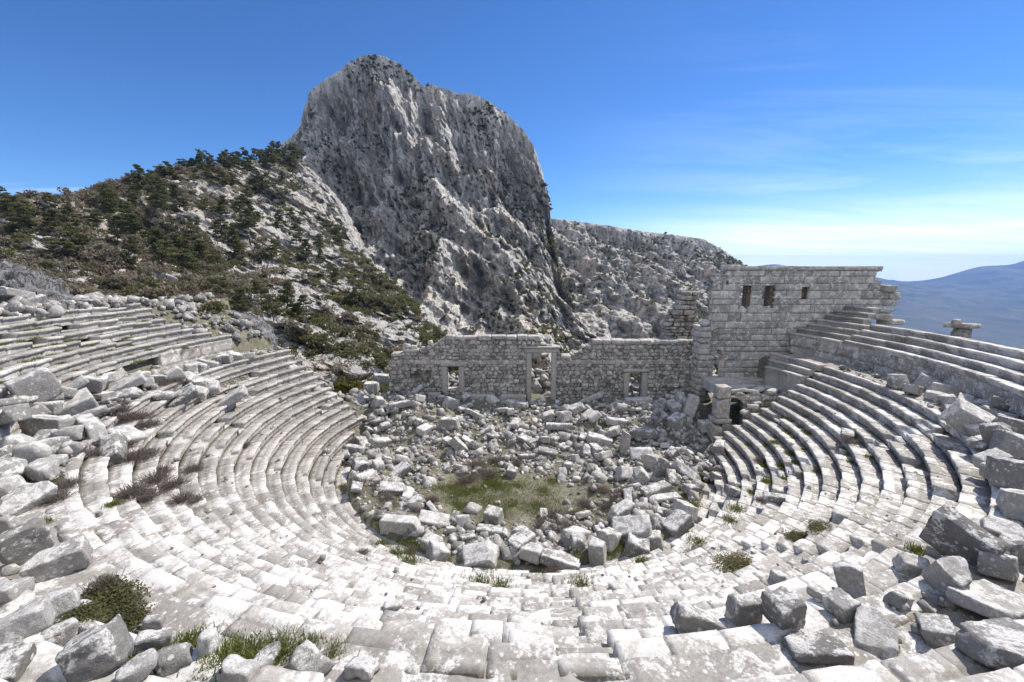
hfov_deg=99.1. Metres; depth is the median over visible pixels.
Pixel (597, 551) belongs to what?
fallen block
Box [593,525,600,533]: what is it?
fallen beam
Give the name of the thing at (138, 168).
pine tree
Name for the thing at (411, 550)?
dry shrub
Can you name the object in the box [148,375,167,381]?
fallen slab
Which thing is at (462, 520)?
fallen block
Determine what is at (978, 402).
fallen block
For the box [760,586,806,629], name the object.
fallen block
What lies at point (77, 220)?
pine tree
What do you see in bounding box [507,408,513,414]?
broken stone
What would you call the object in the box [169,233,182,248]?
pine tree
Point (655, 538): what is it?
broken stone
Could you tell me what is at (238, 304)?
pine tree
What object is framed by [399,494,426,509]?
fallen block
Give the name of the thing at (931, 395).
fallen block
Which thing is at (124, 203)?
pine tree
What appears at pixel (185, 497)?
dry shrub
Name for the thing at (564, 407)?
fallen block
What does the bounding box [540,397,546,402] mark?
fallen block
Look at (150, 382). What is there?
fallen block
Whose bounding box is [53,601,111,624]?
cushion shrub
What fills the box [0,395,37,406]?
fallen slab
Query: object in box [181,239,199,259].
pine tree
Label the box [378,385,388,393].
bush
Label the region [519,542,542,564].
broken stone
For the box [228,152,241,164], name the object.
pine tree
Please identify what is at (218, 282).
pine tree
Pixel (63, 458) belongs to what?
fallen slab
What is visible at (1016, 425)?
broken stone
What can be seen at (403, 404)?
fallen block
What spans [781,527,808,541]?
cushion shrub
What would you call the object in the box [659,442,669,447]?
fallen block
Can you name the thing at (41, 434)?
fallen slab
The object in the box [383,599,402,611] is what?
fallen block
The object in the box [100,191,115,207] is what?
pine tree
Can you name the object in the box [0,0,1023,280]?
sky
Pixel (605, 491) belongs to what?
dry shrub
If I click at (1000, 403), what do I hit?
broken stone
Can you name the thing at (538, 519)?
dry shrub
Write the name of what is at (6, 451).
boulder
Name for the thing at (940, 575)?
fallen block
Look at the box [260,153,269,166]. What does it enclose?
pine tree
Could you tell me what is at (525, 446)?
fallen block
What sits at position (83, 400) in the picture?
fallen block
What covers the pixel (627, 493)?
fallen beam
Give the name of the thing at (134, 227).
pine tree
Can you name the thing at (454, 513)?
upright slab
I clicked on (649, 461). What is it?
upright slab
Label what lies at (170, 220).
pine tree
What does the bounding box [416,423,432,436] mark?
fallen block
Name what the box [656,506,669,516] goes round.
upright slab
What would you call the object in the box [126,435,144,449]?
dry shrub
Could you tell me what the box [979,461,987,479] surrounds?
fallen block
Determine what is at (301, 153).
pine tree
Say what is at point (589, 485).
dry shrub
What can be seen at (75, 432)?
broken stone
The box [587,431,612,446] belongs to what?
fallen block
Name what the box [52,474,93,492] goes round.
dry shrub
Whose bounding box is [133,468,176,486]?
dry shrub
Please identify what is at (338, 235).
pine tree
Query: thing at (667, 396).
upright slab
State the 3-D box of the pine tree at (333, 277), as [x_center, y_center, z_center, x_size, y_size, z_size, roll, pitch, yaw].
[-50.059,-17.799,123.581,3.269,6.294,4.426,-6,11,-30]
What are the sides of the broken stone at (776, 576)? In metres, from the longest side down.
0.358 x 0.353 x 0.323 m
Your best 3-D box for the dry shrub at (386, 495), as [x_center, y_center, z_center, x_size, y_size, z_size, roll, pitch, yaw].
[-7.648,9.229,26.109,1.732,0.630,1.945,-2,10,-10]
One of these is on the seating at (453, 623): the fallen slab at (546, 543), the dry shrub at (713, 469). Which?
the dry shrub at (713, 469)
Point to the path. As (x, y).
(734, 662)
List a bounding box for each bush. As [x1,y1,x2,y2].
[178,290,206,296]
[186,298,204,302]
[198,300,228,312]
[214,295,232,299]
[333,375,373,394]
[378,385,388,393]
[450,370,458,376]
[532,360,550,377]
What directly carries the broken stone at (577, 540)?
on the ground at (261, 342)
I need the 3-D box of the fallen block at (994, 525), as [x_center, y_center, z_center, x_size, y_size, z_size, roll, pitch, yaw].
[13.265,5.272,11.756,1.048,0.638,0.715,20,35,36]
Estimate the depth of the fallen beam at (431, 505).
25.11 m
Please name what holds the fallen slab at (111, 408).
on the path
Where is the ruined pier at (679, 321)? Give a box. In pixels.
[659,291,698,338]
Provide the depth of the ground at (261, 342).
30.41 m
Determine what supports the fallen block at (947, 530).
on the seating at (453, 623)
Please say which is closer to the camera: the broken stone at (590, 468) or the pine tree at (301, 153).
the broken stone at (590, 468)
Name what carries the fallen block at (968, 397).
on the path
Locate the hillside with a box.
[0,153,457,386]
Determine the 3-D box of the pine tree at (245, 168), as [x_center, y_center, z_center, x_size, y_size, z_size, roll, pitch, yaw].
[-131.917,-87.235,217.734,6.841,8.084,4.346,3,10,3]
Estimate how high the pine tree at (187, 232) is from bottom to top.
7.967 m
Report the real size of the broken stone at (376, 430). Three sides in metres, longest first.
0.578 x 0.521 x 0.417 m
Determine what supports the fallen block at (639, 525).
on the ground at (261, 342)
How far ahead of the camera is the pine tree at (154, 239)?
113.67 m
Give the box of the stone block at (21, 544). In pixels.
[0,515,54,565]
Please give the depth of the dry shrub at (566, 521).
23.31 m
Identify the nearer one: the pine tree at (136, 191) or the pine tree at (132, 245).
the pine tree at (132, 245)
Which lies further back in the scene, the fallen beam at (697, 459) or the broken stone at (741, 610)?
the fallen beam at (697, 459)
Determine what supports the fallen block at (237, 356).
on the path
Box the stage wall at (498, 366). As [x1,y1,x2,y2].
[388,334,692,400]
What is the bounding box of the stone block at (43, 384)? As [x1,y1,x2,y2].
[3,366,62,406]
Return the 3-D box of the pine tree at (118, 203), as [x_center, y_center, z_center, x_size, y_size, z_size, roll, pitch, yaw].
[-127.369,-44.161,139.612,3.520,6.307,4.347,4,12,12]
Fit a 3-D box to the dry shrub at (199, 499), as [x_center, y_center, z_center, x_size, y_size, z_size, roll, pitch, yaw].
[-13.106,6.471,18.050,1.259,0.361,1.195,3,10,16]
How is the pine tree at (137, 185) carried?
on the hillside
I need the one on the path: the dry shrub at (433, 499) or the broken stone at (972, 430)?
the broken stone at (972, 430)
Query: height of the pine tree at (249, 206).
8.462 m
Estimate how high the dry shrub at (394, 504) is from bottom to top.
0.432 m
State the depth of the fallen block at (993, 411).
21.22 m
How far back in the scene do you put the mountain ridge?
500.20 m
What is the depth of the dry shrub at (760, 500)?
22.83 m
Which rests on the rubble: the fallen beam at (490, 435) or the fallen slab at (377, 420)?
the fallen slab at (377, 420)
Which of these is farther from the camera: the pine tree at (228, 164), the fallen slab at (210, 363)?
the pine tree at (228, 164)
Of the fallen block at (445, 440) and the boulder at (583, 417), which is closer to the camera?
the fallen block at (445, 440)
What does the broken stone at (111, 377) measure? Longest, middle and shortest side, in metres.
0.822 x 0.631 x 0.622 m
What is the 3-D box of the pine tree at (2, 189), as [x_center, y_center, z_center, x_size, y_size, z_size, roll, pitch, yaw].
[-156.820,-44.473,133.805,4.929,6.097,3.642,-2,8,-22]
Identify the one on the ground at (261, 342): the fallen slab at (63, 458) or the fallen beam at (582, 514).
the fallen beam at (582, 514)
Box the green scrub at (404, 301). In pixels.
[0,152,458,386]
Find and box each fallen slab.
[0,286,35,299]
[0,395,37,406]
[0,480,57,516]
[32,429,57,440]
[32,454,68,465]
[47,393,63,400]
[62,386,76,397]
[67,375,88,390]
[72,405,108,416]
[90,391,113,399]
[98,404,121,417]
[100,387,144,403]
[105,370,146,390]
[107,424,148,443]
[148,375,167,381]
[152,391,178,400]
[167,382,200,407]
[197,358,218,367]
[213,384,247,407]
[253,641,281,667]
[286,639,334,675]
[350,481,362,492]
[355,436,370,446]
[355,468,378,480]
[356,390,363,398]
[368,417,384,424]
[379,481,405,493]
[391,460,412,477]
[418,509,449,527]
[443,462,449,469]
[459,532,475,540]
[462,434,473,441]
[462,540,498,569]
[464,408,484,419]
[475,523,510,538]
[516,432,535,446]
[540,541,551,548]
[540,548,580,569]
[558,442,569,450]
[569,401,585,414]
[578,432,586,440]
[627,408,641,411]
[648,492,681,503]
[763,491,786,503]
[781,628,854,664]
[853,604,898,658]
[942,404,949,409]
[945,579,1023,619]
[954,617,1023,669]
[963,435,988,449]
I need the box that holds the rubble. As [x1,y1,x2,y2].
[0,291,1023,643]
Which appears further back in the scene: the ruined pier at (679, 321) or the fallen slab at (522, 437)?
the ruined pier at (679, 321)
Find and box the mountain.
[278,55,639,393]
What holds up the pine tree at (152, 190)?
on the hillside
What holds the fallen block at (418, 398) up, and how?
on the ground at (261, 342)
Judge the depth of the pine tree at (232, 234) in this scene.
139.06 m
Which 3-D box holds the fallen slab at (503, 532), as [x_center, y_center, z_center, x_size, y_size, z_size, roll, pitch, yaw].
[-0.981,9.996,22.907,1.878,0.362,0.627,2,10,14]
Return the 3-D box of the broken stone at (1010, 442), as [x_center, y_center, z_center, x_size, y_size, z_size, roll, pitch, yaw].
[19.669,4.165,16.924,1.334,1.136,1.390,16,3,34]
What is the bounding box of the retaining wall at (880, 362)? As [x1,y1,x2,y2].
[0,335,1023,440]
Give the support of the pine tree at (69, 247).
on the hillside
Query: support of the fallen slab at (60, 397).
on the ground at (261, 342)
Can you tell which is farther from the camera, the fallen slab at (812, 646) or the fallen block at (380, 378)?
the fallen block at (380, 378)
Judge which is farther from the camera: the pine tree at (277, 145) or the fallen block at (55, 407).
the pine tree at (277, 145)
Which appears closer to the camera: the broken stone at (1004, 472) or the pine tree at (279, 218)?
the broken stone at (1004, 472)
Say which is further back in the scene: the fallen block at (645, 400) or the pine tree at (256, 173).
the pine tree at (256, 173)
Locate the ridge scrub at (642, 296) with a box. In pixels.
[551,220,763,373]
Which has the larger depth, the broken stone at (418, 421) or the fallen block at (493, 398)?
the fallen block at (493, 398)
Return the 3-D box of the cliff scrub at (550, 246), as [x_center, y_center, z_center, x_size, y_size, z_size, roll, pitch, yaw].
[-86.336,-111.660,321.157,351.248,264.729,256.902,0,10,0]
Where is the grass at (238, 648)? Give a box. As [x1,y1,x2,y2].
[0,314,926,681]
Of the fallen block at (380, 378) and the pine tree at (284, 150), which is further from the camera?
the pine tree at (284, 150)
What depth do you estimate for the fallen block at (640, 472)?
28.43 m
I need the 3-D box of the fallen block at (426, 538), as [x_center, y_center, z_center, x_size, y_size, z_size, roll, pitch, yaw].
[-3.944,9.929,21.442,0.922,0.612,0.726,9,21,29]
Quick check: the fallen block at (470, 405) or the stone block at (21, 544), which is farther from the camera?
the fallen block at (470, 405)
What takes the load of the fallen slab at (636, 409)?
on the ground at (261, 342)
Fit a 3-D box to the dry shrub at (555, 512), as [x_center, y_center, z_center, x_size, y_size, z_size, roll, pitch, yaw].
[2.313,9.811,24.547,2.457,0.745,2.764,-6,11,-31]
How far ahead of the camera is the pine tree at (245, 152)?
239.92 m
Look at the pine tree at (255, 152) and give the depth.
245.34 m
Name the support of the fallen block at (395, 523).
on the ground at (261, 342)
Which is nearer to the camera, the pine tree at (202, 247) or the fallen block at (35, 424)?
the fallen block at (35, 424)
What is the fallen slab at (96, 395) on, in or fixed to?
on the path
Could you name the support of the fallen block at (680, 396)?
on the ground at (261, 342)
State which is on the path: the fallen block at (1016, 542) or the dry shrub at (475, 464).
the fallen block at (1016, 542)
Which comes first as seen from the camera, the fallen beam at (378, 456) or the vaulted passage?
the fallen beam at (378, 456)
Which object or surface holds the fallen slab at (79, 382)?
on the ground at (261, 342)
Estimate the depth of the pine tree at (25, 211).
107.24 m
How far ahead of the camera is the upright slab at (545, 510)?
24.96 m
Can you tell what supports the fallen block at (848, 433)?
on the seating at (453, 623)
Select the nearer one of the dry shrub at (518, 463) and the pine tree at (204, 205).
the dry shrub at (518, 463)
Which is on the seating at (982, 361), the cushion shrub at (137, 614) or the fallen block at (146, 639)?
the fallen block at (146, 639)
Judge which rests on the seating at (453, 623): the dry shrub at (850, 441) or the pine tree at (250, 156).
the dry shrub at (850, 441)
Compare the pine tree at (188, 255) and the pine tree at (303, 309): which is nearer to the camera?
the pine tree at (303, 309)
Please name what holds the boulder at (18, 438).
on the path
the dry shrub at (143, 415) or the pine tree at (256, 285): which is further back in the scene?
the pine tree at (256, 285)
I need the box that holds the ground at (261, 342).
[23,298,961,573]
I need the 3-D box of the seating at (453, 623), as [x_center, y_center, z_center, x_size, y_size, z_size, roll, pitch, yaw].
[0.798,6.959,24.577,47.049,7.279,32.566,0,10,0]
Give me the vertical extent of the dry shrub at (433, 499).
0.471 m
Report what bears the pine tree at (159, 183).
on the hillside
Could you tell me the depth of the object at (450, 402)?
38.49 m
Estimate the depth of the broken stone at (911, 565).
11.23 m
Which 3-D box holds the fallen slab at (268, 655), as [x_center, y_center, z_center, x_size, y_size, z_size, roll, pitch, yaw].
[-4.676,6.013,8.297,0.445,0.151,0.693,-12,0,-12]
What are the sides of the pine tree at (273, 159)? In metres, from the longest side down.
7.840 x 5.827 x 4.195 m
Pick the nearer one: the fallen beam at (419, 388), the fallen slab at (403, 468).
the fallen slab at (403, 468)
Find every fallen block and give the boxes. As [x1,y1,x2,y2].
[0,576,34,603]
[0,594,56,643]
[0,642,36,681]
[18,414,74,435]
[18,533,92,582]
[19,583,80,618]
[26,294,48,303]
[30,403,51,414]
[32,400,64,414]
[40,617,78,646]
[55,614,134,681]
[57,387,98,415]
[73,413,107,443]
[79,373,108,392]
[98,431,127,466]
[115,648,158,681]
[127,371,150,377]
[133,626,173,656]
[140,614,165,630]
[141,377,154,388]
[157,642,192,677]
[162,366,185,379]
[183,363,198,373]
[184,371,206,386]
[191,361,207,372]
[195,385,208,399]
[196,628,219,656]
[205,377,219,384]
[214,353,233,363]
[220,654,259,681]
[228,351,242,360]
[241,352,255,358]
[343,444,363,454]
[343,452,349,458]
[343,656,380,680]
[363,381,379,394]
[372,458,383,470]
[373,373,388,383]
[374,396,384,406]
[379,514,420,534]
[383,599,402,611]
[388,400,412,408]
[395,446,403,454]
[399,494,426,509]
[401,486,414,498]
[412,394,424,402]
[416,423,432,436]
[419,531,442,550]
[436,417,459,429]
[437,394,445,399]
[441,436,451,444]
[448,435,467,451]
[454,464,467,469]
[456,514,469,526]
[457,404,467,412]
[460,393,470,401]
[466,402,473,407]
[483,424,494,432]
[483,505,503,524]
[485,394,499,403]
[493,407,507,412]
[508,417,520,429]
[508,528,535,551]
[517,428,529,434]
[522,443,529,449]
[539,436,549,442]
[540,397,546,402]
[542,410,554,421]
[546,422,572,429]
[557,404,569,411]
[557,411,572,422]
[560,525,590,541]
[567,454,578,460]
[580,444,590,455]
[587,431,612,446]
[588,535,606,566]
[589,443,602,453]
[594,450,612,460]
[606,416,628,425]
[606,425,620,436]
[607,498,636,521]
[611,515,651,539]
[615,465,632,479]
[618,459,623,465]
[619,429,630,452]
[623,531,649,557]
[624,396,652,404]
[628,428,657,439]
[634,466,650,483]
[639,480,671,497]
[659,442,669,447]
[660,509,694,538]
[664,399,682,413]
[664,446,680,457]
[664,469,678,485]
[667,411,686,430]
[671,498,698,521]
[674,391,685,401]
[681,483,701,493]
[682,393,699,417]
[693,393,712,401]
[697,419,707,433]
[711,440,725,454]
[723,484,740,497]
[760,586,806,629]
[806,581,828,599]
[840,427,854,438]
[883,590,914,610]
[902,383,923,395]
[912,372,942,390]
[918,504,1011,567]
[921,557,971,595]
[924,390,946,400]
[927,382,960,397]
[941,397,995,433]
[957,392,974,402]
[972,398,989,406]
[972,448,1013,467]
[977,550,1018,581]
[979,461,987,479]
[979,515,1023,536]
[980,405,1005,416]
[996,412,1019,418]
[998,532,1023,566]
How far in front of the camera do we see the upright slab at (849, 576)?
10.72 m
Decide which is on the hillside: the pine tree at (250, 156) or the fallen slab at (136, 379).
the pine tree at (250, 156)
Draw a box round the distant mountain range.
[761,261,1023,348]
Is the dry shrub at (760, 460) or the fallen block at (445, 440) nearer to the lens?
the dry shrub at (760, 460)
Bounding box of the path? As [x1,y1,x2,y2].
[0,350,1023,681]
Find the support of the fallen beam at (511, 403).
on the ground at (261, 342)
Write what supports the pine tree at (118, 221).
on the hillside
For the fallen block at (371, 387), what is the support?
on the ground at (261, 342)
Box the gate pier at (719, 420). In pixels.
[706,384,732,441]
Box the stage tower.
[689,265,904,395]
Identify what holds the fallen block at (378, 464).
on the rubble
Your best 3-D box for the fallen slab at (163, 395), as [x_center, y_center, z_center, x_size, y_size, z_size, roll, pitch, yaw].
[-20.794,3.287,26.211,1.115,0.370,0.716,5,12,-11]
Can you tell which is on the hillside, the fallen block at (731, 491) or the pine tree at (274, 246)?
the pine tree at (274, 246)
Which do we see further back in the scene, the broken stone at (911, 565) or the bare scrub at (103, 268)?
the bare scrub at (103, 268)
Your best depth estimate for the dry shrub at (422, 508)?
24.91 m
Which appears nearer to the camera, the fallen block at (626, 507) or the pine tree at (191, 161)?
the fallen block at (626, 507)
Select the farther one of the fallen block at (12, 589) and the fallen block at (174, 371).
the fallen block at (174, 371)
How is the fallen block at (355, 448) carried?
on the ground at (261, 342)
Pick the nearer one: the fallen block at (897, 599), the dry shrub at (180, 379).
the fallen block at (897, 599)
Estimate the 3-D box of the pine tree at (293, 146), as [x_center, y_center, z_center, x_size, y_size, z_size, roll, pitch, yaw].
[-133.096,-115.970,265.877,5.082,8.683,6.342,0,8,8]
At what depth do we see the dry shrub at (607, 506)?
25.65 m
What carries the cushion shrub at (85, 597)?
on the path
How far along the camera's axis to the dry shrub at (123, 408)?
22.48 m
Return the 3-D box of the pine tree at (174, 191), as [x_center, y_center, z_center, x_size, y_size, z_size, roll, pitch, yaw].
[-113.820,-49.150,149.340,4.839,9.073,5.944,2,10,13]
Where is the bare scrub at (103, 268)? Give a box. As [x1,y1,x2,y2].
[0,159,452,385]
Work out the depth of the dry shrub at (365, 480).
27.50 m
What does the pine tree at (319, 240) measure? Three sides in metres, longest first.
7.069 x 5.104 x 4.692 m
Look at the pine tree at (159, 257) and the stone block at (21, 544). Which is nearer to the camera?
the stone block at (21, 544)
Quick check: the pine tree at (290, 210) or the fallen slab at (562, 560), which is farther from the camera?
the pine tree at (290, 210)
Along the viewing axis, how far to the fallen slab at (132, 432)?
20.98 m
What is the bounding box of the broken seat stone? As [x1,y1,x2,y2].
[943,319,980,338]
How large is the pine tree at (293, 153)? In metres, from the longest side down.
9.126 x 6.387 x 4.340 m
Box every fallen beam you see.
[370,437,391,447]
[375,454,382,458]
[411,384,423,393]
[426,500,437,511]
[486,433,495,438]
[505,398,527,408]
[517,453,537,459]
[574,510,590,519]
[579,391,603,401]
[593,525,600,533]
[594,466,601,480]
[607,401,620,409]
[623,489,631,500]
[671,458,699,478]
[694,455,699,462]
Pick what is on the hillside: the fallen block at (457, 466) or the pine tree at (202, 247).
the pine tree at (202, 247)
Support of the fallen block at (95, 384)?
on the fallen slab at (96, 395)
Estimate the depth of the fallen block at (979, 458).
16.36 m
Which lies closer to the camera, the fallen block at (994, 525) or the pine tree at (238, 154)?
the fallen block at (994, 525)
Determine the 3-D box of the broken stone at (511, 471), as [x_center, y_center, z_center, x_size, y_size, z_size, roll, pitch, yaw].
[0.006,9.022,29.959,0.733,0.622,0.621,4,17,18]
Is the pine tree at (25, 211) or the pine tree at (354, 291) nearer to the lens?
the pine tree at (25, 211)
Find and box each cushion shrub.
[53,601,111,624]
[79,573,150,622]
[80,589,111,613]
[100,598,156,633]
[709,550,755,573]
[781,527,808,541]
[803,518,832,534]
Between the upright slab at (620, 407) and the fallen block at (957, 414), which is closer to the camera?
the fallen block at (957, 414)
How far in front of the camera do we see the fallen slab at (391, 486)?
27.17 m
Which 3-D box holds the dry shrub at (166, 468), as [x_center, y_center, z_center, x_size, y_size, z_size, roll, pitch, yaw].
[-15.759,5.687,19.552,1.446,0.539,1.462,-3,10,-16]
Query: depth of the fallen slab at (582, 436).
34.98 m
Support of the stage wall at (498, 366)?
on the ground at (261, 342)
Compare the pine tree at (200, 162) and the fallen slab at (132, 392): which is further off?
the pine tree at (200, 162)
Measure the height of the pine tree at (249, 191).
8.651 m
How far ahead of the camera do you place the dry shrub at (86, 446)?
17.86 m
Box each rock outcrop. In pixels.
[0,262,73,302]
[231,310,278,350]
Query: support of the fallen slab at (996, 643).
on the seating at (982, 361)
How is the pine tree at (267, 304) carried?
on the hillside
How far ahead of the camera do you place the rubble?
32.21 m
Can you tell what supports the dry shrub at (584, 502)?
on the ground at (261, 342)
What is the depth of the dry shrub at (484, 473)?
29.92 m
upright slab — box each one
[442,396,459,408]
[449,510,459,523]
[456,415,465,421]
[503,423,511,431]
[538,446,556,457]
[540,508,547,518]
[562,461,572,468]
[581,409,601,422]
[615,403,626,413]
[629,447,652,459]
[640,454,657,468]
[652,457,670,476]
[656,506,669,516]
[664,393,674,400]
[833,563,866,595]
[978,422,1012,442]
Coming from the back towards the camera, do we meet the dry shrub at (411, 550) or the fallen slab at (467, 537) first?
the fallen slab at (467, 537)
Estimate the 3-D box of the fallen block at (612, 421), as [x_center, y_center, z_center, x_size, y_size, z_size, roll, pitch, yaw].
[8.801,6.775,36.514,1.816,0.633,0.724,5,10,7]
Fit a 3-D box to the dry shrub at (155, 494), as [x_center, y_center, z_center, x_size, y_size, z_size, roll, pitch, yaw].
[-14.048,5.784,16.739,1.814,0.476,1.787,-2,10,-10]
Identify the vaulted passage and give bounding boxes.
[701,376,786,424]
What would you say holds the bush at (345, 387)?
on the ground at (261, 342)
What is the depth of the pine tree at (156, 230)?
113.30 m
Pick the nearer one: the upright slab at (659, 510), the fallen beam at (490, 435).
the upright slab at (659, 510)
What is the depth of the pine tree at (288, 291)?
89.90 m
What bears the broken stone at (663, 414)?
on the ground at (261, 342)
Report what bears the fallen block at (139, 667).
on the seating at (982, 361)
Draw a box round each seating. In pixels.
[0,303,1023,681]
[45,349,1023,680]
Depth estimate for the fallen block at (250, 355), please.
35.53 m
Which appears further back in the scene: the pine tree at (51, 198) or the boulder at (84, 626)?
the pine tree at (51, 198)
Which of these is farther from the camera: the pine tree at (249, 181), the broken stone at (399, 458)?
the pine tree at (249, 181)
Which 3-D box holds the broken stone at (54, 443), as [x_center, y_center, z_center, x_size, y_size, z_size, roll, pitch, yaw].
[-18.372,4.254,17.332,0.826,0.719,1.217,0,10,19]
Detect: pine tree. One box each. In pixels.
[0,186,10,193]
[0,193,16,214]
[2,194,36,215]
[3,206,38,233]
[37,208,66,235]
[41,192,60,206]
[42,237,75,263]
[48,213,84,236]
[61,201,73,215]
[62,229,91,259]
[82,209,104,235]
[93,183,117,194]
[95,187,119,211]
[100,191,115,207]
[108,214,126,238]
[114,194,122,208]
[116,200,134,224]
[117,234,142,262]
[120,209,143,231]
[123,192,139,208]
[126,178,142,189]
[126,213,149,239]
[127,189,140,203]
[129,164,144,181]
[139,173,156,188]
[144,192,170,213]
[145,186,158,199]
[145,226,166,248]
[148,227,173,252]
[151,246,177,264]
[154,177,164,190]
[158,187,169,200]
[158,217,175,231]
[159,161,175,178]
[166,247,197,278]
[168,183,190,210]
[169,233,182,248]
[175,158,186,166]
[178,214,202,229]
[179,226,202,248]
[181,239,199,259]
[186,158,195,165]
[194,155,205,170]
[194,199,209,220]
[195,149,209,161]
[195,240,206,257]
[200,277,232,294]
[201,168,211,179]
[203,251,222,268]
[206,157,217,170]
[209,215,229,234]
[214,195,229,214]
[216,153,225,166]
[217,151,228,163]
[217,170,230,185]
[225,172,238,184]
[226,160,233,170]
[226,227,238,245]
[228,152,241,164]
[231,288,250,312]
[232,194,247,213]
[232,239,245,256]
[234,151,241,161]
[236,207,258,229]
[239,185,253,201]
[240,147,248,157]
[240,158,254,171]
[242,154,253,159]
[245,199,261,217]
[246,177,255,186]
[250,279,273,308]
[251,148,262,159]
[251,168,262,182]
[253,294,282,325]
[259,172,271,188]
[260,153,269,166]
[265,239,284,255]
[267,140,277,150]
[268,146,275,154]
[269,154,277,162]
[272,153,281,162]
[274,209,283,225]
[274,280,300,313]
[275,141,283,154]
[276,171,284,181]
[281,148,287,156]
[285,207,295,219]
[287,167,293,174]
[288,143,296,149]
[289,150,297,163]
[289,223,304,242]
[292,294,311,323]
[297,149,305,159]
[298,239,311,259]
[312,233,325,247]
[316,247,325,262]
[329,267,340,284]
[332,227,346,240]
[349,287,362,306]
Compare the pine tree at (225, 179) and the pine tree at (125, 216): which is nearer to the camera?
the pine tree at (125, 216)
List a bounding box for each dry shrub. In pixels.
[29,485,81,508]
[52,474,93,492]
[75,442,98,455]
[79,566,131,596]
[85,446,108,458]
[99,398,139,416]
[106,479,166,505]
[113,407,144,425]
[113,443,166,466]
[123,409,161,420]
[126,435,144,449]
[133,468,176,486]
[135,446,169,462]
[136,416,164,429]
[136,485,171,506]
[155,376,180,386]
[156,461,178,473]
[158,475,192,494]
[165,489,201,506]
[167,376,188,382]
[179,462,208,476]
[184,490,212,505]
[242,441,254,447]
[338,470,376,493]
[345,436,365,443]
[355,545,371,554]
[366,478,394,494]
[375,489,395,502]
[380,499,400,507]
[390,487,407,495]
[402,542,422,555]
[411,501,434,515]
[424,494,441,503]
[453,470,480,484]
[459,457,492,472]
[470,465,501,479]
[487,454,504,463]
[509,459,524,466]
[529,512,558,532]
[530,503,570,522]
[542,563,562,572]
[547,510,584,533]
[567,509,585,520]
[573,496,596,509]
[581,483,604,493]
[593,483,613,497]
[596,500,612,512]
[607,494,616,503]
[610,486,627,496]
[708,466,720,472]
[751,455,766,463]
[752,495,766,503]
[838,436,861,444]
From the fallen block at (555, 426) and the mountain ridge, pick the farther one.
the mountain ridge
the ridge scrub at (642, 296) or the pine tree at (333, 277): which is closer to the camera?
the pine tree at (333, 277)
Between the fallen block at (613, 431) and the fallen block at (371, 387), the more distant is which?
the fallen block at (371, 387)
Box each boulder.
[0,433,35,447]
[0,444,15,460]
[0,457,27,477]
[0,474,25,497]
[0,516,24,533]
[0,563,20,576]
[13,441,52,463]
[25,458,59,481]
[59,441,85,455]
[78,599,91,609]
[78,622,98,633]
[83,445,94,456]
[580,414,586,420]
[591,485,596,491]
[597,522,604,528]
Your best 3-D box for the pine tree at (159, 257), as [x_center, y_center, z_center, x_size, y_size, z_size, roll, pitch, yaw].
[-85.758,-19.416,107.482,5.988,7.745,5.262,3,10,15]
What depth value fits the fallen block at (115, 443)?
18.75 m
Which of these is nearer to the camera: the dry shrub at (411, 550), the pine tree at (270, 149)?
the dry shrub at (411, 550)
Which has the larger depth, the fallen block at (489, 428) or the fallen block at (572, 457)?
the fallen block at (489, 428)
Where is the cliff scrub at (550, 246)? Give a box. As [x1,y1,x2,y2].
[301,54,636,394]
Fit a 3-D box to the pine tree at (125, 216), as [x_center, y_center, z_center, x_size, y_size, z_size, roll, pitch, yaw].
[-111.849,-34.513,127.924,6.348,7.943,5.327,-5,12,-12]
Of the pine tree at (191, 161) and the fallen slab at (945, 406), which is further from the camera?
the pine tree at (191, 161)
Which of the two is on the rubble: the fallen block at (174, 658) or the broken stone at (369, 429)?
the broken stone at (369, 429)
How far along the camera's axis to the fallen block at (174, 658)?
6.21 m
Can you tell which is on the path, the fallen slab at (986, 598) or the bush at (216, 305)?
the fallen slab at (986, 598)
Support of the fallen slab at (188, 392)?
on the ground at (261, 342)
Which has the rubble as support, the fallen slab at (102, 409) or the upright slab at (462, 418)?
the upright slab at (462, 418)
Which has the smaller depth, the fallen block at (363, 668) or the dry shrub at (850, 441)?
the fallen block at (363, 668)
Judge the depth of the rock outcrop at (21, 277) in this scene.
36.20 m
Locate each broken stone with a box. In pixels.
[0,403,32,424]
[37,436,69,454]
[50,425,85,440]
[102,371,115,382]
[207,381,220,395]
[351,457,368,471]
[365,426,372,432]
[372,427,380,433]
[379,421,390,431]
[380,501,393,510]
[395,454,409,463]
[413,418,424,425]
[425,540,450,561]
[446,525,455,532]
[506,466,517,477]
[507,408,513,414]
[511,525,526,534]
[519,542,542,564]
[557,467,566,475]
[569,533,584,548]
[585,463,594,474]
[596,527,621,552]
[647,530,662,550]
[660,411,668,419]
[670,601,726,632]
[684,449,693,456]
[709,472,721,479]
[724,593,762,626]
[769,569,785,583]
[822,587,861,624]
[887,374,909,388]
[892,552,929,577]
[914,612,957,646]
[937,394,956,404]
[963,419,991,436]
[971,517,979,525]
[986,455,1023,489]
[988,428,1023,458]
[989,395,1011,411]
[991,415,1023,434]
[995,488,1023,521]
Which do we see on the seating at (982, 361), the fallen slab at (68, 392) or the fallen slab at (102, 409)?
the fallen slab at (68, 392)
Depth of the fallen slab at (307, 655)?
8.06 m
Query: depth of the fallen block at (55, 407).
20.31 m
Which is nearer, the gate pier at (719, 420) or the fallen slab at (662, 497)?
the fallen slab at (662, 497)
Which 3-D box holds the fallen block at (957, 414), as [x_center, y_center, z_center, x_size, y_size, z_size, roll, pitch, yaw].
[20.781,3.641,19.835,1.541,1.137,1.244,37,41,25]
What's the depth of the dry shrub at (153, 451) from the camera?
20.33 m
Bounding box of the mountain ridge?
[551,218,770,393]

